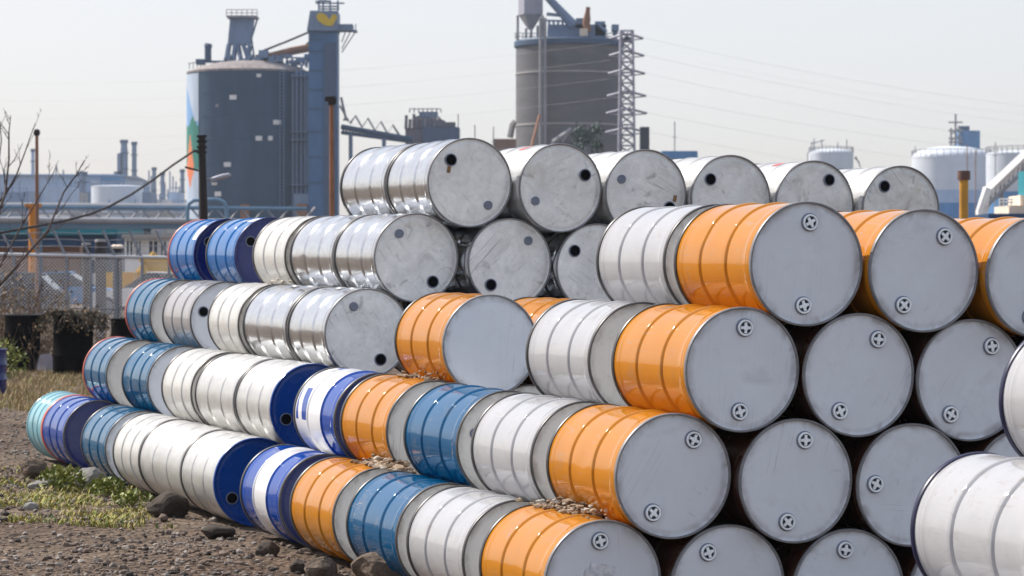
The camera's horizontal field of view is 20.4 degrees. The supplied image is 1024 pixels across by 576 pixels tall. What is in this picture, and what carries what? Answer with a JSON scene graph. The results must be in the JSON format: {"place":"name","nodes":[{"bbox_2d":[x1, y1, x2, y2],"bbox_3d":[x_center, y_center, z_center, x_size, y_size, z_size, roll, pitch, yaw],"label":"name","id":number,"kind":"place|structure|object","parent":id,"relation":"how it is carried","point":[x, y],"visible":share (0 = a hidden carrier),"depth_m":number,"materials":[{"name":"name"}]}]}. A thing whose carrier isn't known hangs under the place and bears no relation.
{"place":"outdoors","nodes":[
{"label":"outdoors","id":0,"kind":"place"},
{"bbox_2d":[0,367,92,410],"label":"dry grass","id":1,"kind":"structure","parent":0,"point":[22,394],"depth_m":39.41,"materials":[{"name":"plant"}]},
{"bbox_2d":[0,304,402,575],"bbox_3d":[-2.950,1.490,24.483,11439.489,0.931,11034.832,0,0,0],"label":"ground","id":2,"kind":"structure","parent":0,"point":[42,532],"depth_m":17.40,"materials":[{"name":"soil"}]},
{"bbox_2d":[4,314,40,370],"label":"old barrel","id":3,"kind":"object","parent":2,"relation":"on","point":[13,321],"visible":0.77,"depth_m":46.75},
{"bbox_2d":[0,272,70,314],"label":"parked car","id":4,"kind":"object","parent":2,"relation":"on","point":[30,282],"visible":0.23,"depth_m":95.22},
{"bbox_2d":[0,109,88,285],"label":"bare tree","id":5,"kind":"object","parent":2,"relation":"on","point":[47,231],"visible":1,"depth_m":43.01,"materials":[{"name":"brown plant"}]},
{"bbox_2d":[0,246,94,284],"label":"parked truck","id":6,"kind":"object","parent":2,"relation":"on","point":[52,260],"visible":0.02,"depth_m":132.94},
{"bbox_2d":[0,264,97,354],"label":"dry stalks","id":7,"kind":"object","parent":2,"relation":"on","point":[4,309],"visible":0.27,"depth_m":48.69,"materials":[{"name":"plant"}]},
{"bbox_2d":[26,391,79,460],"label":"steel drum","id":8,"kind":"object","parent":2,"relation":"on","point":[40,408],"visible":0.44,"depth_m":23.84,"materials":[{"name":"green paint"}]},
{"bbox_2d":[35,463,85,489],"bbox_3d":[-3.314,1.385,20.905,0.384,0.196,0.373,0,0,0],"label":"weed","id":9,"kind":"object","parent":2,"relation":"on","point":[60,478],"visible":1,"depth_m":20.87,"materials":[{"name":"green plant"}]},
{"bbox_2d":[45,164,78,211],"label":"process building","id":10,"kind":"structure","parent":2,"relation":"on","point":[53,194],"depth_m":559.88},
{"bbox_2d":[0,229,142,271],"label":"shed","id":11,"kind":"structure","parent":2,"relation":"on","point":[114,238],"depth_m":159.98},
{"bbox_2d":[52,313,93,376],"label":"old barrel","id":12,"kind":"object","parent":2,"relation":"on","point":[71,350],"visible":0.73,"depth_m":44.23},
{"bbox_2d":[32,307,114,335],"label":"dead vine","id":13,"kind":"object","parent":12,"relation":"on","point":[46,320],"visible":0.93,"depth_m":44.18,"materials":[{"name":"brown"}]},
{"bbox_2d":[0,174,147,211],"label":"warehouse","id":14,"kind":"structure","parent":2,"relation":"on","point":[25,180],"depth_m":699.81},
{"bbox_2d":[41,395,114,467],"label":"steel drum","id":15,"kind":"object","parent":2,"relation":"on","point":[65,419],"visible":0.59,"depth_m":22.81,"materials":[{"name":"blue paint"}]},
{"bbox_2d":[83,336,152,406],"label":"steel drum","id":16,"kind":"object","parent":15,"relation":"on","point":[104,361],"visible":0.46,"depth_m":22.84,"materials":[{"name":"blue paint"}]},
{"bbox_2d":[125,278,190,343],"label":"steel drum","id":17,"kind":"object","parent":16,"relation":"on","point":[146,300],"visible":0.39,"depth_m":22.85,"materials":[{"name":"blue paint"}]},
{"bbox_2d":[168,219,231,280],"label":"steel drum","id":18,"kind":"object","parent":17,"relation":"on","point":[187,249],"visible":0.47,"depth_m":22.80,"materials":[{"name":"blue paint"}]},
{"bbox_2d":[0,464,173,529],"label":"grass","id":19,"kind":"structure","parent":2,"relation":"on","point":[79,500],"depth_m":19.28,"materials":[{"name":"plant"}]},
{"bbox_2d":[0,230,174,353],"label":"chain link fence","id":20,"kind":"object","parent":2,"relation":"on","point":[91,256],"visible":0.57,"depth_m":50.99,"materials":[{"name":"grey"}]},
{"bbox_2d":[0,200,186,233],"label":"pipe rack","id":21,"kind":"object","parent":2,"relation":"on","point":[130,204],"visible":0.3,"depth_m":479.75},
{"bbox_2d":[95,239,105,343],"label":"pillar","id":22,"kind":"structure","parent":2,"relation":"on","point":[102,251],"depth_m":61.90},
{"bbox_2d":[91,181,142,216],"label":"storage tank","id":23,"kind":"object","parent":2,"relation":"on","point":[103,193],"visible":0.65,"depth_m":595.15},
{"bbox_2d":[81,404,154,485],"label":"steel drum","id":24,"kind":"object","parent":2,"relation":"on","point":[102,427],"visible":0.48,"depth_m":21.57,"materials":[{"name":"blue paint"}]},
{"bbox_2d":[121,342,196,416],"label":"steel drum","id":25,"kind":"object","parent":24,"relation":"on","point":[144,367],"visible":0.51,"depth_m":21.57,"materials":[{"name":"blue paint"}]},
{"bbox_2d":[162,280,235,349],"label":"steel drum","id":26,"kind":"object","parent":25,"relation":"on","point":[186,307],"visible":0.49,"depth_m":21.61,"materials":[{"name":"grey paint"}]},
{"bbox_2d":[205,217,278,282],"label":"steel drum","id":27,"kind":"object","parent":26,"relation":"on","point":[229,249],"visible":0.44,"depth_m":21.59,"materials":[{"name":"blue paint"}]},
{"bbox_2d":[122,234,173,276],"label":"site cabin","id":28,"kind":"object","parent":2,"relation":"on","point":[146,245],"visible":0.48,"depth_m":117.91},
{"bbox_2d":[112,412,185,494],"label":"steel drum","id":29,"kind":"object","parent":2,"relation":"on","point":[132,433],"visible":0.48,"depth_m":20.69,"materials":[{"name":"beige paint"}]},
{"bbox_2d":[161,348,236,424],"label":"steel drum","id":30,"kind":"object","parent":29,"relation":"on","point":[182,371],"visible":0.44,"depth_m":20.51,"materials":[{"name":"beige paint"}]},
{"bbox_2d":[207,282,275,354],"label":"steel drum","id":31,"kind":"object","parent":30,"relation":"on","point":[228,306],"visible":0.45,"depth_m":20.50,"materials":[{"name":"beige paint"}]},
{"bbox_2d":[252,216,319,284],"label":"steel drum","id":32,"kind":"object","parent":31,"relation":"on","point":[271,249],"visible":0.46,"depth_m":20.51,"materials":[{"name":"beige paint"}]},
{"bbox_2d":[0,198,315,271],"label":"pipe bridge","id":33,"kind":"structure","parent":2,"relation":"on","point":[148,224],"depth_m":129.90,"materials":[{"name":"metal"}]},
{"bbox_2d":[146,490,188,516],"bbox_3d":[-2.302,1.456,18.970,0.266,0.211,0.233,0,1,-32],"label":"rock","id":34,"kind":"object","parent":2,"relation":"on","point":[168,503],"visible":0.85,"depth_m":18.89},
{"bbox_2d":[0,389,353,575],"bbox_3d":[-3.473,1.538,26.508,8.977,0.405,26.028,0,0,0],"label":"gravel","id":35,"kind":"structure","parent":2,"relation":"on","point":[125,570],"depth_m":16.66,"materials":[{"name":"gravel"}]},
{"bbox_2d":[138,419,232,508],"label":"steel drum","id":36,"kind":"object","parent":2,"relation":"on","point":[164,446],"visible":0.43,"depth_m":19.73,"materials":[{"name":"white"}]},
{"bbox_2d":[194,352,271,434],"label":"steel drum","id":37,"kind":"object","parent":36,"relation":"on","point":[218,379],"visible":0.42,"depth_m":19.55,"materials":[{"name":"white"}]},
{"bbox_2d":[242,284,324,360],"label":"steel drum","id":38,"kind":"object","parent":37,"relation":"on","point":[265,317],"visible":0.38,"depth_m":19.52,"materials":[{"name":"silver"}]},
{"bbox_2d":[289,214,368,286],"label":"steel drum","id":39,"kind":"object","parent":38,"relation":"on","point":[311,250],"visible":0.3,"depth_m":19.57,"materials":[{"name":"silver"}]},
{"bbox_2d":[340,143,415,214],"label":"steel drum","id":40,"kind":"object","parent":39,"relation":"on","point":[362,183],"visible":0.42,"depth_m":19.52,"materials":[{"name":"silver"}]},
{"bbox_2d":[185,135,230,219],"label":"utility pole","id":41,"kind":"object","parent":2,"relation":"on","point":[201,151],"visible":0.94,"depth_m":59.91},
{"bbox_2d":[180,429,278,526],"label":"steel drum","id":42,"kind":"object","parent":2,"relation":"on","point":[214,464],"visible":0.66,"depth_m":18.45,"materials":[{"name":"blue paint"}]},
{"bbox_2d":[234,358,329,447],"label":"steel drum","id":43,"kind":"object","parent":42,"relation":"on","point":[267,390],"visible":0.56,"depth_m":18.39,"materials":[{"name":"blue paint"}]},
{"bbox_2d":[287,286,403,372],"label":"steel drum","id":44,"kind":"object","parent":43,"relation":"on","point":[347,327],"visible":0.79,"depth_m":18.29,"materials":[{"name":"silver"}]},
{"bbox_2d":[333,213,458,301],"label":"steel drum","id":45,"kind":"object","parent":44,"relation":"on","point":[410,257],"visible":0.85,"depth_m":18.38,"materials":[{"name":"silver"}]},
{"bbox_2d":[187,0,357,218],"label":"silo","id":46,"kind":"object","parent":2,"relation":"on","point":[260,120],"visible":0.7,"depth_m":342.75,"materials":[{"name":"metal"}]},
{"bbox_2d":[239,444,341,548],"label":"steel drum","id":47,"kind":"object","parent":2,"relation":"on","point":[270,475],"visible":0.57,"depth_m":17.23,"materials":[{"name":"blue paint"}]},
{"bbox_2d":[293,367,389,459],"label":"steel drum","id":48,"kind":"object","parent":47,"relation":"on","point":[321,396],"visible":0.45,"depth_m":17.29,"materials":[{"name":"blue paint"}]},
{"bbox_2d":[325,96,336,215],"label":"lamp mast","id":49,"kind":"object","parent":2,"relation":"on","point":[331,101],"visible":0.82,"depth_m":74.92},
{"bbox_2d":[289,456,392,561],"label":"steel drum","id":50,"kind":"object","parent":2,"relation":"on","point":[324,490],"visible":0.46,"depth_m":16.20,"materials":[{"name":"orange paint"}]},
{"bbox_2d":[351,552,399,575],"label":"rock","id":51,"kind":"object","parent":2,"relation":"on","point":[371,564],"visible":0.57,"depth_m":15.16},
{"bbox_2d":[339,97,412,215],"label":"conveyor bridge","id":52,"kind":"structure","parent":2,"relation":"on","point":[374,133],"depth_m":343.66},
{"bbox_2d":[346,470,464,575],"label":"steel drum","id":53,"kind":"object","parent":2,"relation":"on","point":[382,508],"visible":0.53,"depth_m":15.17,"materials":[{"name":"blue paint"}]},
{"bbox_2d":[403,383,519,489],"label":"steel drum","id":54,"kind":"object","parent":53,"relation":"on","point":[441,420],"visible":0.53,"depth_m":15.22,"materials":[{"name":"blue paint"}]},
{"bbox_2d":[404,108,459,143],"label":"plant building","id":55,"kind":"structure","parent":2,"relation":"on","point":[426,127],"depth_m":417.61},
{"bbox_2d":[406,485,532,575],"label":"steel drum","id":56,"kind":"object","parent":2,"relation":"on","point":[448,528],"visible":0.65,"depth_m":14.22,"materials":[{"name":"grey paint"}]},
{"bbox_2d":[507,0,623,153],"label":"silo","id":57,"kind":"object","parent":2,"relation":"on","point":[541,123],"visible":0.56,"depth_m":314.93,"materials":[{"name":"metal"}]},
{"bbox_2d":[479,503,660,575],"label":"steel drum","id":58,"kind":"object","parent":2,"relation":"on","point":[526,540],"visible":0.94,"depth_m":13.02,"materials":[{"name":"orange paint"}]},
{"bbox_2d":[515,495,614,519],"bbox_3d":[0.267,1.040,13.510,0.211,0.107,1.040,0,1,-23],"label":"rubble","id":59,"kind":"object","parent":58,"relation":"on","point":[572,507],"visible":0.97,"depth_m":13.45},
{"bbox_2d":[570,121,604,152],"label":"broadleaf tree","id":60,"kind":"object","parent":2,"relation":"on","point":[581,138],"visible":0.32,"depth_m":289.91,"materials":[{"name":"green plant"}]},
{"bbox_2d":[605,30,646,151],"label":"power pylon","id":61,"kind":"object","parent":2,"relation":"on","point":[630,51],"visible":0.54,"depth_m":299.12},
{"bbox_2d":[641,520,783,575],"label":"steel drum","id":62,"kind":"object","parent":2,"relation":"on","point":[715,548],"visible":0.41,"depth_m":13.08,"materials":[{"name":"grey paint"}]},
{"bbox_2d":[546,403,730,538],"bbox_3d":[0.587,0.854,13.388,0.580,0.579,0.885,3,0,-20],"label":"steel drum","id":63,"kind":"object","parent":62,"relation":"on","point":[660,474],"visible":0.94,"depth_m":13.03,"materials":[{"name":"orange paint"}]},
{"bbox_2d":[807,138,860,168],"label":"storage tank","id":64,"kind":"object","parent":2,"relation":"on","point":[838,158],"visible":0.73,"depth_m":496.61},
{"bbox_2d":[766,525,902,575],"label":"steel drum","id":65,"kind":"object","parent":2,"relation":"on","point":[836,550],"visible":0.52,"depth_m":13.20,"materials":[{"name":"grey paint"}]},
{"bbox_2d":[713,416,851,543],"bbox_3d":[1.160,0.884,13.510,0.579,0.578,0.885,3,0,-21],"label":"steel drum","id":66,"kind":"object","parent":65,"relation":"on","point":[791,481],"visible":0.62,"depth_m":13.12,"materials":[{"name":"grey paint"}]},
{"bbox_2d":[611,303,798,432],"bbox_3d":[0.905,0.369,13.437,0.579,0.579,0.885,3,0,-21],"label":"steel drum","id":67,"kind":"object","parent":66,"relation":"on","point":[733,369],"visible":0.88,"depth_m":13.08,"materials":[{"name":"orange paint"}]},
{"bbox_2d":[884,541,922,575],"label":"steel drum","id":68,"kind":"object","parent":2,"relation":"on","point":[906,560],"visible":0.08,"depth_m":13.38,"materials":[{"name":"brown paint"}]},
{"bbox_2d":[834,421,960,546],"bbox_3d":[1.717,0.914,13.668,0.578,0.579,0.885,3,0,-21],"label":"steel drum","id":69,"kind":"object","parent":68,"relation":"on","point":[895,465],"visible":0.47,"depth_m":13.25,"materials":[{"name":"grey paint"}]},
{"bbox_2d":[781,313,913,436],"bbox_3d":[1.460,0.398,13.605,0.579,0.580,0.885,3,0,-21],"label":"steel drum","id":70,"kind":"object","parent":69,"relation":"on","point":[856,375],"visible":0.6,"depth_m":13.21,"materials":[{"name":"grey paint"}]},
{"bbox_2d":[673,201,862,326],"bbox_3d":[1.210,-0.118,13.518,0.579,0.580,0.885,3,0,-21],"label":"steel drum","id":71,"kind":"object","parent":70,"relation":"on","point":[796,263],"visible":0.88,"depth_m":13.16,"materials":[{"name":"orange paint"}]},
{"bbox_2d":[949,429,1019,456],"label":"steel drum","id":72,"kind":"object","parent":68,"relation":"on","point":[998,443],"visible":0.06,"depth_m":13.41,"materials":[{"name":"grey paint"}]},
{"bbox_2d":[896,319,1016,441],"bbox_3d":[2.011,0.429,13.783,0.578,0.579,0.885,3,0,-21],"label":"steel drum","id":73,"kind":"object","parent":72,"relation":"on","point":[959,366],"visible":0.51,"depth_m":13.38,"materials":[{"name":"grey paint"}]},
{"bbox_2d":[837,209,978,332],"bbox_3d":[1.772,-0.087,13.668,0.579,0.580,0.885,3,0,-21],"label":"steel drum","id":74,"kind":"object","parent":73,"relation":"on","point":[920,272],"visible":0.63,"depth_m":13.28,"materials":[{"name":"orange paint"}]},
{"bbox_2d":[1010,336,1023,346],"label":"steel drum","id":75,"kind":"object","parent":72,"relation":"on","point":[1018,340],"visible":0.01,"depth_m":13.73,"materials":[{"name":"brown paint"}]},
{"bbox_2d":[954,217,1023,336],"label":"steel drum","id":76,"kind":"object","parent":75,"relation":"on","point":[998,297],"visible":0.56,"depth_m":13.37,"materials":[{"name":"orange paint"}]},
{"bbox_2d":[912,146,991,218],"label":"storage tank","id":77,"kind":"object","parent":2,"relation":"on","point":[937,170],"visible":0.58,"depth_m":444.19,"materials":[{"name":"metal"}]},
{"bbox_2d":[948,114,979,148],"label":"roof tower","id":78,"kind":"structure","parent":2,"relation":"on","point":[961,137],"depth_m":699.71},
{"bbox_2d":[976,150,1023,214],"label":"conveyor gallery","id":79,"kind":"object","parent":2,"relation":"on","point":[989,196],"visible":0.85,"depth_m":209.60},
{"bbox_2d":[986,145,1023,213],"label":"storage tank","id":80,"kind":"object","parent":2,"relation":"on","point":[1004,159],"visible":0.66,"depth_m":426.60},
{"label":"steel drum","id":81,"kind":"object","parent":2,"relation":"on","visible":0},
{"bbox_2d":[470,392,598,504],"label":"steel drum","id":82,"kind":"object","parent":81,"relation":"on","point":[512,433],"visible":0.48,"depth_m":14.21,"materials":[{"name":"grey paint"}]},
{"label":"steel drum","id":83,"kind":"object","parent":2,"relation":"on","visible":0},
{"bbox_2d":[340,373,449,474],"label":"steel drum","id":84,"kind":"object","parent":83,"relation":"on","point":[375,409],"visible":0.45,"depth_m":16.28,"materials":[{"name":"orange paint"}]},
{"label":"steel drum","id":85,"kind":"object","parent":2,"relation":"on","visible":0},
{"bbox_2d":[444,218,550,299],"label":"steel drum","id":86,"kind":"object","parent":85,"relation":"on","point":[510,258],"visible":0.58,"depth_m":18.39,"materials":[{"name":"silver"}]},
{"bbox_2d":[385,138,511,227],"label":"steel drum","id":87,"kind":"object","parent":86,"relation":"on","point":[461,182],"visible":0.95,"depth_m":18.34,"materials":[{"name":"silver"}]},
{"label":"steel drum","id":88,"kind":"object","parent":2,"relation":"on","visible":0},
{"bbox_2d":[537,223,609,300],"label":"steel drum","id":89,"kind":"object","parent":88,"relation":"on","point":[573,273],"visible":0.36,"depth_m":18.47,"materials":[{"name":"silver"}]},
{"bbox_2d":[495,143,601,232],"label":"steel drum","id":90,"kind":"object","parent":89,"relation":"on","point":[557,187],"visible":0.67,"depth_m":18.41,"materials":[{"name":"silver"}]},
{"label":"steel drum","id":91,"kind":"object","parent":2,"relation":"on","visible":0},
{"bbox_2d":[513,383,541,394],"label":"steel drum","id":92,"kind":"object","parent":91,"relation":"on","point":[525,387],"visible":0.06,"depth_m":16.27,"materials":[{"name":"grey paint"}]},
{"bbox_2d":[394,292,533,389],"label":"steel drum","id":93,"kind":"object","parent":92,"relation":"on","point":[475,339],"visible":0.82,"depth_m":16.18,"materials":[{"name":"orange paint"}]},
{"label":"steel drum","id":94,"kind":"object","parent":2,"relation":"on","visible":0},
{"bbox_2d":[910,452,1023,575],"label":"steel drum","id":95,"kind":"object","parent":94,"relation":"on","point":[967,517],"visible":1,"depth_m":10.29,"materials":[{"name":"grey paint"}]},
{"bbox_2d":[999,341,1023,456],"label":"steel drum","id":96,"kind":"object","parent":95,"relation":"on","point":[1011,400],"visible":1,"depth_m":10.57,"materials":[{"name":"grey paint"}]},
{"bbox_2d":[0,0,1023,215],"label":"sky","id":97,"kind":"structure","parent":0,"point":[970,49],"materials":[{"name":"white"}]},
{"bbox_2d":[971,171,1023,218],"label":"boat","id":98,"kind":"object","parent":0,"point":[1014,207],"visible":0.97,"depth_m":148.47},
{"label":"steel drum","id":99,"kind":"object","parent":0,"visible":0},
{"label":"steel drum","id":100,"kind":"object","parent":99,"relation":"on","visible":0},
{"bbox_2d":[525,299,655,405],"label":"steel drum","id":101,"kind":"object","parent":100,"relation":"on","point":[569,347],"visible":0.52,"depth_m":14.29,"materials":[{"name":"grey paint"}]},
{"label":"steel drum","id":102,"kind":"object","parent":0,"visible":0},
{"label":"steel drum","id":103,"kind":"object","parent":102,"relation":"on","visible":0},
{"bbox_2d":[596,204,718,304],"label":"steel drum","id":104,"kind":"object","parent":103,"relation":"on","point":[635,253],"visible":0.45,"depth_m":14.30,"materials":[{"name":"grey paint"}]},
{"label":"steel drum","id":105,"kind":"object","parent":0,"visible":0},
{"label":"steel drum","id":106,"kind":"object","parent":105,"relation":"on","visible":0},
{"bbox_2d":[586,149,686,224],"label":"steel drum","id":107,"kind":"object","parent":106,"relation":"on","point":[639,178],"visible":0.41,"depth_m":18.55,"materials":[{"name":"silver"}]},
{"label":"steel drum","id":108,"kind":"object","parent":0,"visible":0},
{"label":"steel drum","id":109,"kind":"object","parent":108,"relation":"on","visible":0},
{"bbox_2d":[672,155,770,205],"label":"steel drum","id":110,"kind":"object","parent":109,"relation":"on","point":[730,179],"visible":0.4,"depth_m":18.70,"materials":[{"name":"silver"}]},
{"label":"steel drum","id":111,"kind":"object","parent":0,"visible":0},
{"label":"steel drum","id":112,"kind":"object","parent":111,"relation":"on","visible":0},
{"bbox_2d":[756,160,853,211],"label":"steel drum","id":113,"kind":"object","parent":112,"relation":"on","point":[824,183],"visible":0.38,"depth_m":18.84,"materials":[{"name":"silver"}]},
{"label":"steel drum","id":114,"kind":"object","parent":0,"visible":0},
{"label":"steel drum","id":115,"kind":"object","parent":114,"relation":"on","visible":0},
{"bbox_2d":[839,166,939,210],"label":"steel drum","id":116,"kind":"object","parent":115,"relation":"on","point":[905,188],"visible":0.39,"depth_m":18.92,"materials":[{"name":"silver"}]},
{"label":"steel drum","id":117,"kind":"object","parent":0,"visible":0},
{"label":"steel drum","id":118,"kind":"object","parent":117,"relation":"on","visible":0},
{"bbox_2d":[514,297,587,383],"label":"steel drum","id":119,"kind":"object","parent":118,"relation":"on","point":[535,308],"visible":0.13,"depth_m":16.67,"materials":[{"name":"orange paint"}]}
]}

